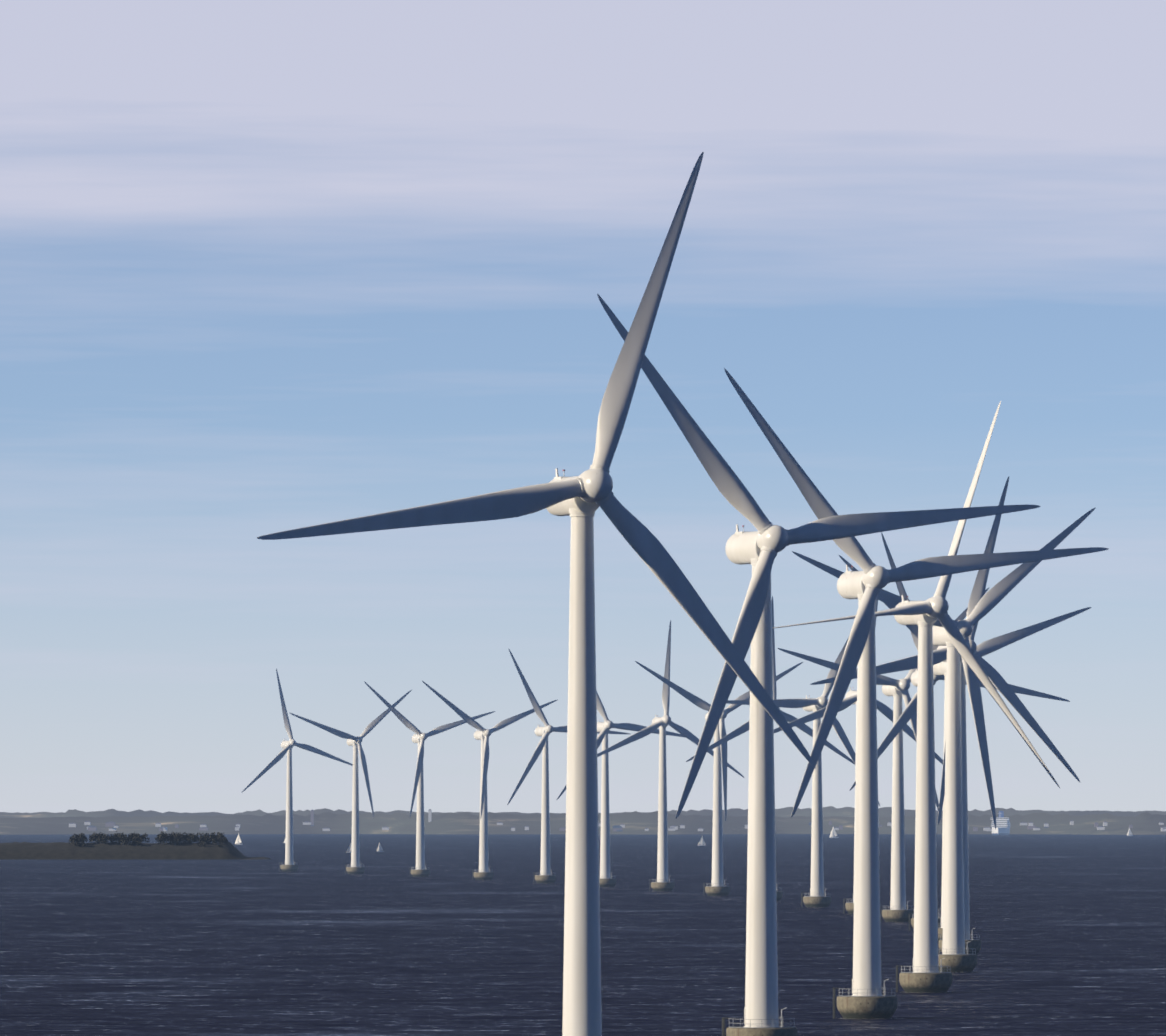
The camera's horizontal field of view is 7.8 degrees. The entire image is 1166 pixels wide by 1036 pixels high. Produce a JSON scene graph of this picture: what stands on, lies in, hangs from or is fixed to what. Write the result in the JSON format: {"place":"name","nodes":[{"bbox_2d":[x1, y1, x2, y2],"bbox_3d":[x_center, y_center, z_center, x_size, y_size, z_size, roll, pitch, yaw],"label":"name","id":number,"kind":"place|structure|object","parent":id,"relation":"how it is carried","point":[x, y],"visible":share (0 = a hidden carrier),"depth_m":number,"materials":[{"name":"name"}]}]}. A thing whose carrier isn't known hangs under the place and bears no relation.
{"place":"outdoors","nodes":[
{"label":"outdoors","id":0,"kind":"place"},
{"bbox_2d":[0,842,269,859],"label":"island","id":1,"kind":"structure","parent":0,"point":[97,851],"depth_m":5404.56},
{"bbox_2d":[67,833,81,843],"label":"island tree","id":2,"kind":"object","parent":1,"relation":"on","point":[74,840],"visible":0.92,"depth_m":5421.79,"materials":[{"name":"green plant"}]},
{"bbox_2d":[75,833,87,842],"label":"island tree","id":3,"kind":"object","parent":1,"relation":"on","point":[83,838],"visible":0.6,"depth_m":5430.01,"materials":[{"name":"green plant"}]},
{"bbox_2d":[89,833,100,842],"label":"island tree","id":4,"kind":"object","parent":1,"relation":"on","point":[91,837],"visible":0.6,"depth_m":5426.71,"materials":[{"name":"green plant"}]},
{"bbox_2d":[97,833,108,842],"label":"island tree","id":5,"kind":"object","parent":1,"relation":"on","point":[104,838],"visible":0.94,"depth_m":5425.54,"materials":[{"name":"green plant"}]},
{"bbox_2d":[110,834,120,842],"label":"island tree","id":6,"kind":"object","parent":1,"relation":"on","point":[118,840],"visible":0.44,"depth_m":5431.56,"materials":[{"name":"green plant"}]},
{"bbox_2d":[110,831,121,839],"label":"island tree","id":7,"kind":"object","parent":1,"relation":"on","point":[116,835],"visible":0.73,"depth_m":5430.30,"materials":[{"name":"green plant"}]},
{"bbox_2d":[119,835,129,844],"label":"island tree","id":8,"kind":"object","parent":1,"relation":"on","point":[123,837],"visible":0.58,"depth_m":5422.49,"materials":[{"name":"green plant"}]},
{"bbox_2d":[122,836,132,844],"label":"island tree","id":9,"kind":"object","parent":1,"relation":"on","point":[127,840],"visible":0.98,"depth_m":5420.28,"materials":[{"name":"green plant"}]},
{"bbox_2d":[132,835,143,843],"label":"island tree","id":10,"kind":"object","parent":1,"relation":"on","point":[135,838],"visible":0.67,"depth_m":5420.98,"materials":[{"name":"green plant"}]},
{"bbox_2d":[141,833,149,842],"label":"island tree","id":11,"kind":"object","parent":1,"relation":"on","point":[145,838],"visible":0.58,"depth_m":5436.90,"materials":[{"name":"green plant"}]},
{"bbox_2d":[155,832,168,843],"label":"island tree","id":12,"kind":"object","parent":1,"relation":"on","point":[156,839],"visible":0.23,"depth_m":5429.87,"materials":[{"name":"green plant"}]},
{"bbox_2d":[157,834,169,843],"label":"island tree","id":13,"kind":"object","parent":1,"relation":"on","point":[163,838],"visible":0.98,"depth_m":5423.21,"materials":[{"name":"green plant"}]},
{"bbox_2d":[169,836,180,844],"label":"island tree","id":14,"kind":"object","parent":1,"relation":"on","point":[171,841],"visible":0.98,"depth_m":5422.35,"materials":[{"name":"green plant"}]},
{"bbox_2d":[176,833,187,842],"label":"island tree","id":15,"kind":"object","parent":1,"relation":"on","point":[180,836],"visible":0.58,"depth_m":5428.62,"materials":[{"name":"green plant"}]},
{"bbox_2d":[186,833,196,843],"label":"island tree","id":16,"kind":"object","parent":1,"relation":"on","point":[191,837],"visible":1,"depth_m":5425.07,"materials":[{"name":"green plant"}]},
{"bbox_2d":[199,834,210,843],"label":"island tree","id":17,"kind":"object","parent":1,"relation":"on","point":[204,840],"visible":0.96,"depth_m":5423.26,"materials":[{"name":"green plant"}]},
{"bbox_2d":[201,833,211,839],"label":"island tree","id":18,"kind":"object","parent":1,"relation":"on","point":[207,835],"visible":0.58,"depth_m":5435.77,"materials":[{"name":"green plant"}]},
{"bbox_2d":[212,835,220,843],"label":"island tree","id":19,"kind":"object","parent":1,"relation":"on","point":[215,839],"visible":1,"depth_m":5420.79,"materials":[{"name":"green plant"}]},
{"bbox_2d":[215,832,226,838],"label":"island tree","id":20,"kind":"object","parent":1,"relation":"on","point":[221,834],"visible":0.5,"depth_m":5439.57,"materials":[{"name":"green plant"}]},
{"bbox_2d":[0,834,1165,1035],"bbox_3d":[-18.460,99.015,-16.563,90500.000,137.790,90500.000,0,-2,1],"label":"sea","id":21,"kind":"structure","parent":0,"point":[1070,929],"depth_m":1983.61,"materials":[{"name":"blue liquid"}]},
{"bbox_2d":[235,833,242,844],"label":"sail boat","id":22,"kind":"object","parent":21,"relation":"on","point":[238,840],"visible":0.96,"depth_m":8188.67,"materials":[{"name":"white fabric"}]},
{"bbox_2d":[241,668,358,870],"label":"wind turbine","id":23,"kind":"object","parent":21,"relation":"in","point":[287,747],"visible":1,"depth_m":4290.60,"materials":[{"name":"paint"}]},
{"bbox_2d":[290,690,411,873],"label":"wind turbine","id":24,"kind":"object","parent":21,"relation":"in","point":[355,743],"visible":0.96,"depth_m":4114.48,"materials":[{"name":"paint"}]},
{"bbox_2d":[377,843,383,851],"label":"sail boat","id":25,"kind":"object","parent":21,"relation":"on","point":[379,849],"visible":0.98,"depth_m":6485.64,"materials":[{"name":"white fabric"}]},
{"bbox_2d":[364,681,494,876],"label":"wind turbine","id":26,"kind":"object","parent":21,"relation":"in","point":[419,737],"visible":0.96,"depth_m":3937.51,"materials":[{"name":"paint"}]},
{"bbox_2d":[422,681,556,879],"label":"wind turbine","id":27,"kind":"object","parent":21,"relation":"in","point":[483,734],"visible":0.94,"depth_m":3760.27,"materials":[{"name":"paint"}]},
{"bbox_2d":[257,152,815,1035],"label":"wind turbine","id":28,"kind":"object","parent":21,"relation":"in","point":[581,498],"visible":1,"depth_m":894.11,"materials":[{"name":"paint"}]},
{"bbox_2d":[507,649,629,882],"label":"wind turbine","id":29,"kind":"object","parent":21,"relation":"in","point":[544,876],"visible":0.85,"depth_m":3582.58,"materials":[{"name":"paint"}]},
{"bbox_2d":[557,690,685,886],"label":"wind turbine","id":30,"kind":"object","parent":21,"relation":"in","point":[606,879],"visible":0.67,"depth_m":3405.04,"materials":[{"name":"paint"}]},
{"bbox_2d":[597,620,744,890],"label":"wind turbine","id":31,"kind":"object","parent":21,"relation":"in","point":[662,883],"visible":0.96,"depth_m":3226.52,"materials":[{"name":"paint"}]},
{"bbox_2d":[698,835,704,845],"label":"sail boat","id":32,"kind":"object","parent":21,"relation":"on","point":[701,841],"visible":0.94,"depth_m":7880.17,"materials":[{"name":"white fabric"}]},
{"bbox_2d":[635,661,802,895],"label":"wind turbine","id":33,"kind":"object","parent":21,"relation":"in","point":[718,887],"visible":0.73,"depth_m":3046.74,"materials":[{"name":"paint"}]},
{"bbox_2d":[686,596,854,900],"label":"wind turbine","id":34,"kind":"object","parent":21,"relation":"in","point":[744,728],"visible":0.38,"depth_m":2868.89,"materials":[{"name":"paint"}]},
{"bbox_2d":[727,637,879,906],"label":"wind turbine","id":35,"kind":"object","parent":21,"relation":"in","point":[816,898],"visible":0.81,"depth_m":2688.43,"materials":[{"name":"paint"}]},
{"bbox_2d":[597,294,1040,1035],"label":"wind turbine","id":36,"kind":"object","parent":21,"relation":"in","point":[763,546],"visible":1,"depth_m":1071.81,"materials":[{"name":"paint"}]},
{"bbox_2d":[829,827,838,837],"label":"sail boat","id":37,"kind":"object","parent":21,"relation":"on","point":[833,833],"visible":0.94,"depth_m":10974.73,"materials":[{"name":"white fabric"}]},
{"bbox_2d":[774,599,942,913],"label":"wind turbine","id":38,"kind":"object","parent":21,"relation":"in","point":[850,699],"visible":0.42,"depth_m":2508.98,"materials":[{"name":"paint"}]},
{"bbox_2d":[778,587,989,921],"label":"wind turbine","id":39,"kind":"object","parent":21,"relation":"in","point":[897,690],"visible":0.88,"depth_m":2328.66,"materials":[{"name":"paint"}]},
{"bbox_2d":[772,401,1059,992],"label":"wind turbine","id":40,"kind":"object","parent":21,"relation":"in","point":[925,976],"visible":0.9,"depth_m":1430.52,"materials":[{"name":"paint"}]},
{"bbox_2d":[724,368,1108,1018],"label":"wind turbine","id":41,"kind":"object","parent":21,"relation":"in","point":[866,1000],"visible":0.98,"depth_m":1250.65,"materials":[{"name":"paint"}]},
{"bbox_2d":[792,508,1094,971],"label":"wind turbine","id":42,"kind":"object","parent":21,"relation":"in","point":[955,956],"visible":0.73,"depth_m":1609.71,"materials":[{"name":"paint"}]},
{"bbox_2d":[811,477,1079,955],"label":"wind turbine","id":43,"kind":"object","parent":21,"relation":"in","point":[1001,685],"visible":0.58,"depth_m":1790.38,"materials":[{"name":"paint"}]},
{"bbox_2d":[849,532,1069,930],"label":"wind turbine","id":44,"kind":"object","parent":21,"relation":"in","point":[908,713],"visible":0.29,"depth_m":2147.69,"materials":[{"name":"paint"}]},
{"bbox_2d":[839,555,1091,942],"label":"wind turbine","id":45,"kind":"object","parent":21,"relation":"in","point":[984,648],"visible":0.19,"depth_m":1972.09,"materials":[{"name":"paint"}]},
{"bbox_2d":[991,811,1009,834],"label":"ferry","id":46,"kind":"object","parent":21,"relation":"on","point":[1002,825],"visible":0.83,"depth_m":13130.12,"materials":[{"name":"white metal"}]},
{"bbox_2d":[0,811,1165,834],"bbox_3d":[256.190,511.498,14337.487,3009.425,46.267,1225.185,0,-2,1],"label":"coast land","id":47,"kind":"structure","parent":0,"point":[638,823],"depth_m":14312.10,"materials":[{"name":"grey"}]},
{"bbox_2d":[69,809,1165,830],"bbox_3d":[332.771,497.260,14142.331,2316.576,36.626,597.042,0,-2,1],"label":"coast town","id":48,"kind":"object","parent":47,"relation":"on","point":[620,827],"visible":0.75,"depth_m":14034.39,"materials":[{"name":"grey"}]},
{"bbox_2d":[0,806,1165,817],"bbox_3d":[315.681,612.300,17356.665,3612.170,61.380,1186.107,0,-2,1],"label":"coastal hills","id":49,"kind":"structure","parent":0,"point":[828,811],"depth_m":17469.06,"materials":[{"name":"grey"}]},
{"bbox_2d":[0,0,1165,813],"label":"sky","id":50,"kind":"structure","parent":0,"point":[267,266],"materials":[{"name":"blue"}]}
]}

